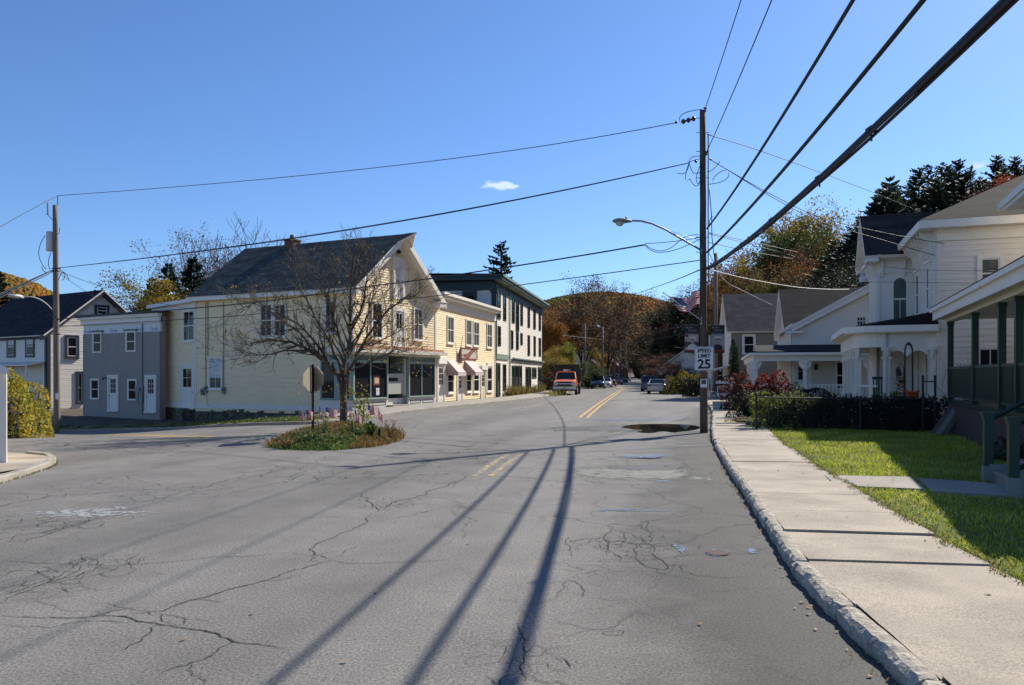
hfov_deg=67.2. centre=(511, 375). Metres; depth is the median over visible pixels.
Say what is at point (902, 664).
kerb
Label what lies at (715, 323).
utility pole
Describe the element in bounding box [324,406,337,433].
flag
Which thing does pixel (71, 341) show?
window
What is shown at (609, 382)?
parked car
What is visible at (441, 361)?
door
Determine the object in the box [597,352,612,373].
leafy tree
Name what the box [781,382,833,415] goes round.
green bush
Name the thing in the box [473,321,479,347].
window
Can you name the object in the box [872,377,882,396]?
rocking chair
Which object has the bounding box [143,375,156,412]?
door
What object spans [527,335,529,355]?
window
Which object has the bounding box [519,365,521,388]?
shop window
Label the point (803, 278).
autumn tree
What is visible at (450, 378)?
window
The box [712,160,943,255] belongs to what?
service wire
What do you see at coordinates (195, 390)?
corner shop building
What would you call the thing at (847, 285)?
bare tree
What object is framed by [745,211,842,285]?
autumn tree
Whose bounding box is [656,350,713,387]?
white garage
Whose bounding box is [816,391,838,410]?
green bush
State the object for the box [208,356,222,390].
window
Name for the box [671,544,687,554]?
paint mark
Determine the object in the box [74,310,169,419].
grey building
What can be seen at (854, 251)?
pine tree
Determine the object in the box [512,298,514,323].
window
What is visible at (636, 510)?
paint mark
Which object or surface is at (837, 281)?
pine tree
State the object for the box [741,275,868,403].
white cottage
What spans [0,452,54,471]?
pavement
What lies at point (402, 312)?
door
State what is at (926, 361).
window
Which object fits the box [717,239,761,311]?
autumn tree
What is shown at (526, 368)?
shop window
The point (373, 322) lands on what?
window
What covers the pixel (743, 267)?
autumn tree
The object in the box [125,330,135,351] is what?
window
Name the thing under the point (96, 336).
window
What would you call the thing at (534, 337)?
window
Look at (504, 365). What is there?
window
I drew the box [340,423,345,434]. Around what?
weed clump
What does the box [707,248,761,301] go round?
autumn tree
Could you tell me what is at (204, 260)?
bare tree
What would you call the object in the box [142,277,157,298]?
spruce tree
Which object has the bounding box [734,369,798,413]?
red bush
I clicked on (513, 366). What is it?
shop window
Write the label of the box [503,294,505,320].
window
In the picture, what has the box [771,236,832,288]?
autumn tree
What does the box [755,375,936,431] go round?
wire fence
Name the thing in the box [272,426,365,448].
ground cover
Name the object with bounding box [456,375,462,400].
door
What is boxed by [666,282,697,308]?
bare tree
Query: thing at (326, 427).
weed clump
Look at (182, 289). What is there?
leafy tree
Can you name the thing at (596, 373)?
leafy tree
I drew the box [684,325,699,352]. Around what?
pole banner
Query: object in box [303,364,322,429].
stop sign
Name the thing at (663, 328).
bare tree
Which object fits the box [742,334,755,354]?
window
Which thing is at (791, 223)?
autumn tree
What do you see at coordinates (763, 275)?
autumn tree
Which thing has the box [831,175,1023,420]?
bracketed white house
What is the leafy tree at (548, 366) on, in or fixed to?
on the ground at (870, 617)
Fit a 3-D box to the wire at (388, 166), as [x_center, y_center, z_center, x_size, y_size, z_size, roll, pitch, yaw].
[-8.293,-8.421,31.829,30.763,0.937,1.563,0,0,26]
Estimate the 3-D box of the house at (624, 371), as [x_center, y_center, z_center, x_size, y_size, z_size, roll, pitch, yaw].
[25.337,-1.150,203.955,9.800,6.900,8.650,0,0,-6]
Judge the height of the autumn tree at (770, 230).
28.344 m
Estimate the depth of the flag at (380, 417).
20.99 m
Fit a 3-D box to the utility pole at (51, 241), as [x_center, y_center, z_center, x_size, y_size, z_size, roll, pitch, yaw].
[-22.482,-2.766,37.944,1.420,12.167,0.421,0,0,0]
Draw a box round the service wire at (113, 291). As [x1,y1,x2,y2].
[61,272,182,318]
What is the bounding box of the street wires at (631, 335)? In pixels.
[561,325,683,342]
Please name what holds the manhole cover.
on the road
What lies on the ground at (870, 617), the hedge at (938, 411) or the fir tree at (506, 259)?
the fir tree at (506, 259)
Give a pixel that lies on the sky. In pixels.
(96, 96)
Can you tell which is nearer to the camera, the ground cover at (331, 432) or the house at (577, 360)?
the ground cover at (331, 432)
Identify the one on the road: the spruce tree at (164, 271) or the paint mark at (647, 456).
the paint mark at (647, 456)
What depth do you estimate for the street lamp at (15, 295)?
36.10 m
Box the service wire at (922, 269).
[864,264,972,270]
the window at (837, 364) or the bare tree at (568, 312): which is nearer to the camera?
the window at (837, 364)
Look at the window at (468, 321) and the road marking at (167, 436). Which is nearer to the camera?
the road marking at (167, 436)
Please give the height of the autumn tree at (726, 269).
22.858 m
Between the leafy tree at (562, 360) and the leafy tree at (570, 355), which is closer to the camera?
the leafy tree at (562, 360)
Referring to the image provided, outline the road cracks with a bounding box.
[0,398,763,684]
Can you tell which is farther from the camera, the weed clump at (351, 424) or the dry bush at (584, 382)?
the dry bush at (584, 382)
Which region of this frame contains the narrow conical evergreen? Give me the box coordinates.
[728,339,739,384]
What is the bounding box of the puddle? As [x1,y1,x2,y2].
[623,424,699,432]
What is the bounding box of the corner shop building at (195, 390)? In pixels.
[146,232,502,420]
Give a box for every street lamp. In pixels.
[8,294,53,311]
[612,216,702,253]
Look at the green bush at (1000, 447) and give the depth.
15.10 m
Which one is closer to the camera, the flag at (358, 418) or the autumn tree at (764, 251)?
the flag at (358, 418)
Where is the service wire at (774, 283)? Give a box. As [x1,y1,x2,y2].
[709,269,848,289]
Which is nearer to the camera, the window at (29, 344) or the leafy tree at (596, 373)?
the window at (29, 344)
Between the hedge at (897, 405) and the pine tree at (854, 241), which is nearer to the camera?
the hedge at (897, 405)
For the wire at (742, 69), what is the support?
attached to the utility pole at (703, 337)
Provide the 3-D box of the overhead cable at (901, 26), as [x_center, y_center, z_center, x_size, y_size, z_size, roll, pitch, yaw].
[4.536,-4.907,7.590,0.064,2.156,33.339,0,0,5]
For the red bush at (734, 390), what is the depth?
37.86 m
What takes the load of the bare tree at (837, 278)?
on the yard ground
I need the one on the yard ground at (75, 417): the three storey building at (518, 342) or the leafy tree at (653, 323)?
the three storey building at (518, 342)
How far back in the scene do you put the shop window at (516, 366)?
71.10 m
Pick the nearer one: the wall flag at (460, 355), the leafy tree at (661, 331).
the wall flag at (460, 355)
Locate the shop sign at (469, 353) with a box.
[461,347,476,359]
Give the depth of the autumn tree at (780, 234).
106.77 m
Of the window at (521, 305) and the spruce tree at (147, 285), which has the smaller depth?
the window at (521, 305)
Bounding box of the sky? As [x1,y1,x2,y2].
[0,0,1023,311]
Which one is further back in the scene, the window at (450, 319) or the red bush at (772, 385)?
the window at (450, 319)
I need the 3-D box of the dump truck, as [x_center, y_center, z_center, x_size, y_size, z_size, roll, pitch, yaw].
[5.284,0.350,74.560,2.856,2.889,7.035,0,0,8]
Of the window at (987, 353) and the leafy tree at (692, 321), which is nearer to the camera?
the window at (987, 353)
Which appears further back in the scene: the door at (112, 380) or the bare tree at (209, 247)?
the bare tree at (209, 247)
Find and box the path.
[825,475,1023,498]
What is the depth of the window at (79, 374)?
57.99 m
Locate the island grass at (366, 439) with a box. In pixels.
[265,420,406,450]
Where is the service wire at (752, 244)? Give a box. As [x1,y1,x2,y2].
[709,232,794,256]
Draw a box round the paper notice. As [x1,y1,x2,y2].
[700,379,706,386]
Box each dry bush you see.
[542,372,553,390]
[579,374,599,387]
[724,416,763,423]
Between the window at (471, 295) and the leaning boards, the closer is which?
the leaning boards
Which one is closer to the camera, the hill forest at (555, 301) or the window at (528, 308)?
the window at (528, 308)
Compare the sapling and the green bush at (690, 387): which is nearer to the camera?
the sapling
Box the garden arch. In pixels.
[904,342,912,409]
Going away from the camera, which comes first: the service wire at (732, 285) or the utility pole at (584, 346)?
the service wire at (732, 285)
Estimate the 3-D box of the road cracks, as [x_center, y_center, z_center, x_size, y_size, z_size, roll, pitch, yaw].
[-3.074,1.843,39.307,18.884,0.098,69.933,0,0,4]
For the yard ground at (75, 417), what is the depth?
46.65 m
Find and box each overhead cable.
[706,0,854,228]
[706,0,925,252]
[706,0,1005,268]
[706,0,1018,269]
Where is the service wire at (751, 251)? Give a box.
[709,242,791,258]
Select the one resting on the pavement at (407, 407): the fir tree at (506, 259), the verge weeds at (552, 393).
the verge weeds at (552, 393)
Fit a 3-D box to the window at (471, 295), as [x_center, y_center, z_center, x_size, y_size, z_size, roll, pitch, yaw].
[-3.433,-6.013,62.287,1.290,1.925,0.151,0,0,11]
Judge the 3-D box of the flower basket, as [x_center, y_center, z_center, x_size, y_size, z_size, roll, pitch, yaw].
[12.266,0.670,24.600,0.440,0.469,0.418,0,0,-45]
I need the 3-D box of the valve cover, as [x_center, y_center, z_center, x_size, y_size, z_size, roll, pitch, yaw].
[2.078,1.792,7.800,0.227,0.007,0.227,0,0,0]
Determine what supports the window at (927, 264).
in the bracketed white house at (980, 236)
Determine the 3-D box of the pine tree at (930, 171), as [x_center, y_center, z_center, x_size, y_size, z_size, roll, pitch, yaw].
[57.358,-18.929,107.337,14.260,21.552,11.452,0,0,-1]
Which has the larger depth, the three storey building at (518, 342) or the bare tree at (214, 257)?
the bare tree at (214, 257)
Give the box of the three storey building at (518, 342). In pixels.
[429,273,549,396]
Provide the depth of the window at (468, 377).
55.09 m
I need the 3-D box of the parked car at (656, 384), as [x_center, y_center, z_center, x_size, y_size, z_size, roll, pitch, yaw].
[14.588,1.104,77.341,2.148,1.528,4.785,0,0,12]
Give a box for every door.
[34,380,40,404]
[106,375,118,411]
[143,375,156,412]
[179,364,194,409]
[392,256,404,298]
[392,307,406,346]
[436,357,446,401]
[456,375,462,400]
[480,365,487,398]
[496,363,500,396]
[538,367,541,387]
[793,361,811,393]
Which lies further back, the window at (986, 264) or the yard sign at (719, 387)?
the yard sign at (719, 387)
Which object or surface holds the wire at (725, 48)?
attached to the utility pole at (703, 337)
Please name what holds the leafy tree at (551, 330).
on the ground at (870, 617)
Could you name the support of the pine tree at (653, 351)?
on the ground at (870, 617)
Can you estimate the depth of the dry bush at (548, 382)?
87.51 m
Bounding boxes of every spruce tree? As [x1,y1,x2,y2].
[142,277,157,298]
[151,262,180,298]
[175,256,206,299]
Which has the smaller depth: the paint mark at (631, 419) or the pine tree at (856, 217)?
the paint mark at (631, 419)
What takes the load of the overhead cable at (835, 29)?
attached to the utility pole at (703, 337)
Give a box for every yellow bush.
[7,366,54,438]
[7,376,37,438]
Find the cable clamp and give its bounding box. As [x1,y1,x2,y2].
[865,125,872,141]
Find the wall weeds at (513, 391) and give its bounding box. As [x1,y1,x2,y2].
[504,382,545,395]
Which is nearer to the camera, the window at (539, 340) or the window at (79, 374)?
the window at (79, 374)
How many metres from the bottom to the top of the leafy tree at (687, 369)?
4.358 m
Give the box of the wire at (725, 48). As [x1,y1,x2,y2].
[705,0,740,106]
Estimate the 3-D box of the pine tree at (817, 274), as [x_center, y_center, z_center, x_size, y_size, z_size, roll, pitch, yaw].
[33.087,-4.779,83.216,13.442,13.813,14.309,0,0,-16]
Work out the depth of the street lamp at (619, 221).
23.83 m
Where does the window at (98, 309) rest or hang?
in the gabled white house at (26, 339)
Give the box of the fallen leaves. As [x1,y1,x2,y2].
[136,429,991,675]
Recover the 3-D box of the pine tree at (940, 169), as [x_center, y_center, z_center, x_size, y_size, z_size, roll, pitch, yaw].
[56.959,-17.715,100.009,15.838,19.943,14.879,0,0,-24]
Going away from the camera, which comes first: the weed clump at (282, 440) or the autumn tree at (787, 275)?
the weed clump at (282, 440)
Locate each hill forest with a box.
[2,272,52,298]
[542,291,674,349]
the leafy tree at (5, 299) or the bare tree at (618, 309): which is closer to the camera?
the leafy tree at (5, 299)
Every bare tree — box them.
[126,228,232,311]
[167,219,246,293]
[195,211,304,276]
[196,223,446,421]
[202,219,268,277]
[542,271,648,385]
[550,296,589,355]
[556,277,675,374]
[600,301,642,376]
[648,282,699,357]
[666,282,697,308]
[776,249,863,288]
[814,267,856,287]
[825,256,864,287]
[835,253,864,286]
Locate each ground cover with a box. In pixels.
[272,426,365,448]
[275,420,383,448]
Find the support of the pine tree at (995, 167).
on the yard ground
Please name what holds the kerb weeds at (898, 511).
on the road
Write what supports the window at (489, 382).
in the corner shop building at (195, 390)
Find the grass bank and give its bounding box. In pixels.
[37,416,352,429]
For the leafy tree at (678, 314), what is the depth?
161.18 m
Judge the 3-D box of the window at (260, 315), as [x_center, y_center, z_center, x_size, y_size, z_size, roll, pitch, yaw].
[-13.882,-3.110,43.474,1.090,1.998,0.151,0,0,25]
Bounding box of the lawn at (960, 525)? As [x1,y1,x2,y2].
[763,419,1023,578]
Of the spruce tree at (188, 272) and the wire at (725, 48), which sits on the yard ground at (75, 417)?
the spruce tree at (188, 272)
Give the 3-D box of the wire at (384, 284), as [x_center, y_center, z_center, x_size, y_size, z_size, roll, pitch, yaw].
[-8.759,-3.513,32.023,29.768,1.488,1.327,0,0,26]
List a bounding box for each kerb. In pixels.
[0,451,55,482]
[33,392,568,433]
[693,393,948,684]
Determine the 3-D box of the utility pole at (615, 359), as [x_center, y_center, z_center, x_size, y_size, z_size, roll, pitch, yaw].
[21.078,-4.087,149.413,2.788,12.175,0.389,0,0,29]
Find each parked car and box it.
[590,376,605,388]
[600,378,612,387]
[615,377,622,384]
[641,376,656,390]
[647,379,666,393]
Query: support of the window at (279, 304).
in the corner shop building at (195, 390)
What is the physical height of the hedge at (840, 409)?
1.246 m
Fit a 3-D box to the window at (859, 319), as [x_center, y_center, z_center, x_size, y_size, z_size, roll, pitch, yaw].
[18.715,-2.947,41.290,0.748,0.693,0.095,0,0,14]
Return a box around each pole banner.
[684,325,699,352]
[707,325,724,352]
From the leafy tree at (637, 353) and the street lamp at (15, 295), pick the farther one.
the leafy tree at (637, 353)
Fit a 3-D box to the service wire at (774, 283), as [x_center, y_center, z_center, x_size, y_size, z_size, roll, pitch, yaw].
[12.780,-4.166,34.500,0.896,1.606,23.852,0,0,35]
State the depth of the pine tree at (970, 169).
97.79 m
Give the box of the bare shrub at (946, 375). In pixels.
[931,357,968,399]
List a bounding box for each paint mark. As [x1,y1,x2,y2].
[585,510,679,510]
[586,418,678,420]
[616,454,670,458]
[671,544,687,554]
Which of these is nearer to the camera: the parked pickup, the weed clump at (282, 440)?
the weed clump at (282, 440)
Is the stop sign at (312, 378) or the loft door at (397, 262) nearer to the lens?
the stop sign at (312, 378)
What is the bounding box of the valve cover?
[706,550,728,555]
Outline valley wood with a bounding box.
[575,348,722,378]
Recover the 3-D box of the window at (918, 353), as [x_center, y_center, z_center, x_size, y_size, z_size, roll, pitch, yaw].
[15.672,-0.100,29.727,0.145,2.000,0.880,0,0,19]
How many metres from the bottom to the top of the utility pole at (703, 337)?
10.565 m
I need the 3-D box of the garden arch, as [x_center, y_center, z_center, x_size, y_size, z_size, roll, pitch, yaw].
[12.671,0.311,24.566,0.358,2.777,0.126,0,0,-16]
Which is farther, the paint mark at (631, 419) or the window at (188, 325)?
the window at (188, 325)
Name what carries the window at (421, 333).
in the corner shop building at (195, 390)
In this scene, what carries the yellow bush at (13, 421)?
on the ground at (870, 617)
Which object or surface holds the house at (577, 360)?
on the ground at (870, 617)
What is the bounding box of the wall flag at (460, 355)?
[458,336,462,362]
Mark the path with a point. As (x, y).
(968, 488)
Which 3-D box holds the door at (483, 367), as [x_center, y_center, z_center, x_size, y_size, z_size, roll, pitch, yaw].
[-2.134,0.592,58.502,0.215,2.784,1.471,0,0,15]
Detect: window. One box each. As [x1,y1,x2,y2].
[5,337,15,357]
[25,336,34,356]
[65,335,79,358]
[75,371,82,403]
[90,379,99,398]
[92,332,101,352]
[94,304,109,313]
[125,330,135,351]
[127,379,137,400]
[181,309,194,342]
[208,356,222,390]
[258,302,272,337]
[272,302,287,337]
[323,299,337,334]
[371,301,382,339]
[413,307,423,341]
[447,315,454,344]
[447,375,454,393]
[462,290,476,300]
[465,318,472,346]
[466,375,472,392]
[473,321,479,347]
[473,363,479,392]
[486,323,492,348]
[486,363,492,392]
[497,291,500,319]
[498,326,500,345]
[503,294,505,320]
[503,364,505,389]
[511,330,513,348]
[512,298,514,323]
[512,365,514,386]
[515,300,518,331]
[515,365,518,387]
[516,332,518,349]
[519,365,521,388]
[520,303,522,325]
[520,333,522,344]
[525,367,527,386]
[527,307,529,327]
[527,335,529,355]
[528,367,530,388]
[532,367,536,377]
[533,310,535,329]
[533,336,535,355]
[538,313,540,330]
[538,338,540,356]
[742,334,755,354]
[834,361,841,390]
[854,314,868,325]
[891,276,908,318]
[913,267,920,314]
[916,350,920,397]
[923,259,931,312]
[924,350,928,398]
[977,254,1003,280]
[979,345,996,364]
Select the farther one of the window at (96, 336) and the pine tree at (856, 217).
the pine tree at (856, 217)
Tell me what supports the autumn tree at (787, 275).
on the yard ground
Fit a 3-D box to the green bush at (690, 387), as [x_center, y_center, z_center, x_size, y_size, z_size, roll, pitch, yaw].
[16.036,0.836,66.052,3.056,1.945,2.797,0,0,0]
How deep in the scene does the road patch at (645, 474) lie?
14.14 m
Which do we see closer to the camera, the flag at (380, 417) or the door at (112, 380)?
the flag at (380, 417)
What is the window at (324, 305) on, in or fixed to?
in the corner shop building at (195, 390)
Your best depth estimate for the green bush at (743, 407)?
30.87 m
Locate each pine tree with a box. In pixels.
[628,329,669,375]
[664,285,721,376]
[793,268,834,288]
[804,255,836,281]
[822,239,840,266]
[823,230,856,274]
[824,244,847,277]
[825,266,845,287]
[828,184,910,257]
[830,190,906,253]
[830,244,858,287]
[831,196,890,283]
[833,216,858,249]
[842,216,859,272]
[848,175,910,235]
[876,190,919,214]
[895,187,919,213]
[897,167,936,212]
[905,180,915,212]
[909,164,938,210]
[914,177,953,212]
[917,162,965,211]
[927,169,974,207]
[942,173,982,209]
[944,158,976,191]
[948,165,983,202]
[971,155,1015,188]
[971,176,991,194]
[988,156,1023,187]
[989,163,1012,183]
[1015,164,1023,176]
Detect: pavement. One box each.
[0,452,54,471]
[323,390,566,415]
[708,397,1023,684]
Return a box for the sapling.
[350,386,374,422]
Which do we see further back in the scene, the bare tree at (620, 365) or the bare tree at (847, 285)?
the bare tree at (620, 365)
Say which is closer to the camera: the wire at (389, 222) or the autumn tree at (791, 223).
the wire at (389, 222)
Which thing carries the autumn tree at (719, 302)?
on the yard ground
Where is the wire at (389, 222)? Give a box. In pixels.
[60,163,686,267]
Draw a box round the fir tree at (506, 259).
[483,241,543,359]
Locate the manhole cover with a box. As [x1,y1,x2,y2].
[632,455,661,458]
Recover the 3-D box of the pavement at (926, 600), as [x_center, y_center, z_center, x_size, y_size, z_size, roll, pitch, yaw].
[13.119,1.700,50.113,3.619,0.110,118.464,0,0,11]
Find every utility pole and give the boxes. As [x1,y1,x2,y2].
[38,196,68,432]
[584,323,585,386]
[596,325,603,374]
[614,330,626,376]
[645,107,728,432]
[713,253,717,390]
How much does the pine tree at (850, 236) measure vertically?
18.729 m
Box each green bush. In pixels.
[658,369,709,393]
[682,375,714,396]
[725,388,779,418]
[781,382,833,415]
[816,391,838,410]
[981,434,1023,463]
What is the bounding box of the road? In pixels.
[0,372,899,684]
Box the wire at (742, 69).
[707,0,771,150]
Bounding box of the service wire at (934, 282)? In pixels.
[902,282,967,282]
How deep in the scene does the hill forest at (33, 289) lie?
713.75 m
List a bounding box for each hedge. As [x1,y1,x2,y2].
[745,390,805,428]
[785,394,833,429]
[813,393,865,429]
[842,393,896,429]
[871,393,926,430]
[898,394,947,430]
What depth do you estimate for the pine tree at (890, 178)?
103.59 m
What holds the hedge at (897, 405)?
on the lawn at (960, 525)
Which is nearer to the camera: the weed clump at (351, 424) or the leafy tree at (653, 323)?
the weed clump at (351, 424)
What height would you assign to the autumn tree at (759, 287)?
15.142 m
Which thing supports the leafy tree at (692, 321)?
on the ground at (870, 617)
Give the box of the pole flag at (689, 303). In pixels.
[663,290,701,324]
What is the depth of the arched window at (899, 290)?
31.34 m
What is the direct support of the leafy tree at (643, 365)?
on the ground at (870, 617)
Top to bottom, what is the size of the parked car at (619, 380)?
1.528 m
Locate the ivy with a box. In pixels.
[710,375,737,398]
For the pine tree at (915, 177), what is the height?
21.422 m
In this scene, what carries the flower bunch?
hanging from the hanging lantern
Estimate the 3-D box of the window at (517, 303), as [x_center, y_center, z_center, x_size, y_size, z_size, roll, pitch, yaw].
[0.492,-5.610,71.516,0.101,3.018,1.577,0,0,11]
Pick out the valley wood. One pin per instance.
(635, 367)
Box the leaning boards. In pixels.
[930,399,969,434]
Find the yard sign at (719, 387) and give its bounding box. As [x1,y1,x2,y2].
[716,378,734,396]
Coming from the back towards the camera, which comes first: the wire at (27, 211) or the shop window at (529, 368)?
the shop window at (529, 368)
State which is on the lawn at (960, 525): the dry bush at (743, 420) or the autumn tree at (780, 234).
the dry bush at (743, 420)
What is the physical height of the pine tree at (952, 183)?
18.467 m
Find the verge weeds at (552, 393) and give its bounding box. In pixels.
[544,390,571,395]
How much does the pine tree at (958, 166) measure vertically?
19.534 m
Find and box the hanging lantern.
[896,363,903,395]
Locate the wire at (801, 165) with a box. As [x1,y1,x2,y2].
[707,134,919,211]
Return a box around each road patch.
[20,504,152,519]
[533,424,710,432]
[563,464,715,481]
[609,464,684,469]
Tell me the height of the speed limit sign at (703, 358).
0.763 m
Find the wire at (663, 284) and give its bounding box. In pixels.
[604,269,699,302]
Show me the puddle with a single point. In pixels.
(649, 428)
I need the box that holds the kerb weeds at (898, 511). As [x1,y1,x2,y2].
[0,391,1023,684]
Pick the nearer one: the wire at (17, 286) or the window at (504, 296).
the wire at (17, 286)
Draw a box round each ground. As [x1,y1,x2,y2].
[33,391,543,425]
[428,349,939,680]
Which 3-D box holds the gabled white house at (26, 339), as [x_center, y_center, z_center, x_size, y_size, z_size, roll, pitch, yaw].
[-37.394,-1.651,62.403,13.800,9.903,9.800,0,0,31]
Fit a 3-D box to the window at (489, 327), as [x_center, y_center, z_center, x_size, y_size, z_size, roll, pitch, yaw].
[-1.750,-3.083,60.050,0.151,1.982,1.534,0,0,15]
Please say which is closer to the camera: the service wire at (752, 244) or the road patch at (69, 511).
the road patch at (69, 511)
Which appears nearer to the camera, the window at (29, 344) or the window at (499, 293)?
the window at (29, 344)
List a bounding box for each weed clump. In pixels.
[264,434,305,448]
[317,411,330,433]
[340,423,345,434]
[344,413,362,429]
[364,421,377,435]
[381,420,403,439]
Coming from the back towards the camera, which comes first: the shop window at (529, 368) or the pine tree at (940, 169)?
the pine tree at (940, 169)
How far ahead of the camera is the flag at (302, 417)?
21.01 m
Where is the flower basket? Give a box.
[889,389,902,400]
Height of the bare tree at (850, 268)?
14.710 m
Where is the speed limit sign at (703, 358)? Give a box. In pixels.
[694,346,713,370]
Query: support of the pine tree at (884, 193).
on the yard ground
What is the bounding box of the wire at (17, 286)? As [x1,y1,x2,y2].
[0,269,53,297]
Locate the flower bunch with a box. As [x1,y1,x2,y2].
[894,368,907,393]
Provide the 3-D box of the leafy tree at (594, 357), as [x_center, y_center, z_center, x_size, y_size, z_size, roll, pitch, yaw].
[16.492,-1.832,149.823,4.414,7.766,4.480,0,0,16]
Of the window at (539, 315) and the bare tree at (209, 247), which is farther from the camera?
the bare tree at (209, 247)
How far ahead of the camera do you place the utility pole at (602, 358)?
117.88 m
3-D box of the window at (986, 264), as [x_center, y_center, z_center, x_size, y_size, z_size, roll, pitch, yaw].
[16.099,-3.460,25.947,0.791,1.217,0.095,0,0,19]
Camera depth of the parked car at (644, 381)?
87.70 m
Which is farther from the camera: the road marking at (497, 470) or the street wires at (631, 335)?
the street wires at (631, 335)
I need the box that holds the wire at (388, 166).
[58,122,674,195]
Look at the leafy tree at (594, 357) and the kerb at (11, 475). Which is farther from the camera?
the leafy tree at (594, 357)
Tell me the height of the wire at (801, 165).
4.244 m
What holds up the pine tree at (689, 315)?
on the ground at (870, 617)
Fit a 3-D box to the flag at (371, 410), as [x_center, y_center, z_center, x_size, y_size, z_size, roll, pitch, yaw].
[-3.973,1.234,21.794,0.327,0.854,0.113,0,0,0]
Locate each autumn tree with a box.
[693,280,740,379]
[699,271,758,359]
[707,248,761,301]
[707,249,751,323]
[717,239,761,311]
[719,246,769,360]
[731,263,798,293]
[740,232,822,292]
[742,261,780,290]
[744,251,834,293]
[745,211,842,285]
[745,231,831,291]
[747,209,841,258]
[754,194,858,253]
[754,216,823,281]
[762,256,812,292]
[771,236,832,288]
[805,192,866,244]
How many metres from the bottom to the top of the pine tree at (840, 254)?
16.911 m
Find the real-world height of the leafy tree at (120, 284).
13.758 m
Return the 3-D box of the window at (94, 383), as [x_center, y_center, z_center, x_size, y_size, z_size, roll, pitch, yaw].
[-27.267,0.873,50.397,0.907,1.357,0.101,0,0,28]
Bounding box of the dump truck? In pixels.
[551,364,581,394]
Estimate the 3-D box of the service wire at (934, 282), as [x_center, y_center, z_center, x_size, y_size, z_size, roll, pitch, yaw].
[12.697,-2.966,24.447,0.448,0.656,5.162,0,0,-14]
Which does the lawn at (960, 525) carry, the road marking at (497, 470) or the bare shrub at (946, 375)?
the bare shrub at (946, 375)
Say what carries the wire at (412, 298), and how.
attached to the utility pole at (51, 241)
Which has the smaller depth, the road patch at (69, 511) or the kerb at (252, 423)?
the road patch at (69, 511)
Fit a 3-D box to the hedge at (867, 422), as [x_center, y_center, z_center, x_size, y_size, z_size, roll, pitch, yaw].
[11.213,1.149,24.292,1.538,1.255,1.155,0,0,0]
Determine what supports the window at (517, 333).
in the three storey building at (518, 342)
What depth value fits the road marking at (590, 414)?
44.86 m
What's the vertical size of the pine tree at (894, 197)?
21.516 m
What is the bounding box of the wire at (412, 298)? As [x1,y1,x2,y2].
[58,260,699,326]
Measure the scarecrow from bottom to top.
1.270 m
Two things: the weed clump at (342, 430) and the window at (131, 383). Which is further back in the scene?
the window at (131, 383)
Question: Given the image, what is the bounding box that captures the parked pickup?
[605,375,616,385]
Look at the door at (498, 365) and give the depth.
62.85 m
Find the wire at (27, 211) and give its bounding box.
[0,195,57,226]
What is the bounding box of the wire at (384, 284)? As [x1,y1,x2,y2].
[60,244,645,318]
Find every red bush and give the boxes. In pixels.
[719,369,756,409]
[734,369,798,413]
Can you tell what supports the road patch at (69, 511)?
on the road
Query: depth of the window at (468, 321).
55.09 m
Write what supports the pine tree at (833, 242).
on the yard ground
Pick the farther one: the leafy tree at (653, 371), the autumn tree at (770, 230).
the autumn tree at (770, 230)
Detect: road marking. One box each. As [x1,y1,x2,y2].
[41,435,216,437]
[470,454,522,475]
[578,387,624,417]
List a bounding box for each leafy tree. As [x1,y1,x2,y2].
[0,271,14,305]
[89,263,160,311]
[115,274,186,310]
[149,282,198,310]
[542,307,573,360]
[542,345,572,367]
[542,355,560,378]
[547,310,588,356]
[557,340,579,365]
[579,360,609,388]
[586,347,605,372]
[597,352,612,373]
[619,318,667,375]
[627,333,644,380]
[631,301,672,362]
[636,327,654,368]
[639,352,686,387]
[646,305,687,356]
[649,302,674,359]
[657,285,697,343]
[664,358,698,380]
[667,285,722,380]
[946,179,997,207]
[990,173,1018,188]
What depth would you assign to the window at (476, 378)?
56.91 m
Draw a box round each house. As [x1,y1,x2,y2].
[0,290,127,409]
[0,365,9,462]
[575,354,604,383]
[598,359,629,382]
[707,293,777,397]
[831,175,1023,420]
[929,181,1023,495]
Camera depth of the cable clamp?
8.71 m
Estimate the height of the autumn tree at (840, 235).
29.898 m
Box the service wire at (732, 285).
[709,253,775,306]
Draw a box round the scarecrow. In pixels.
[904,389,920,429]
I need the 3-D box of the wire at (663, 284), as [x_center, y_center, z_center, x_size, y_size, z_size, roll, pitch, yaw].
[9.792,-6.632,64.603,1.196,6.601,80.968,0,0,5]

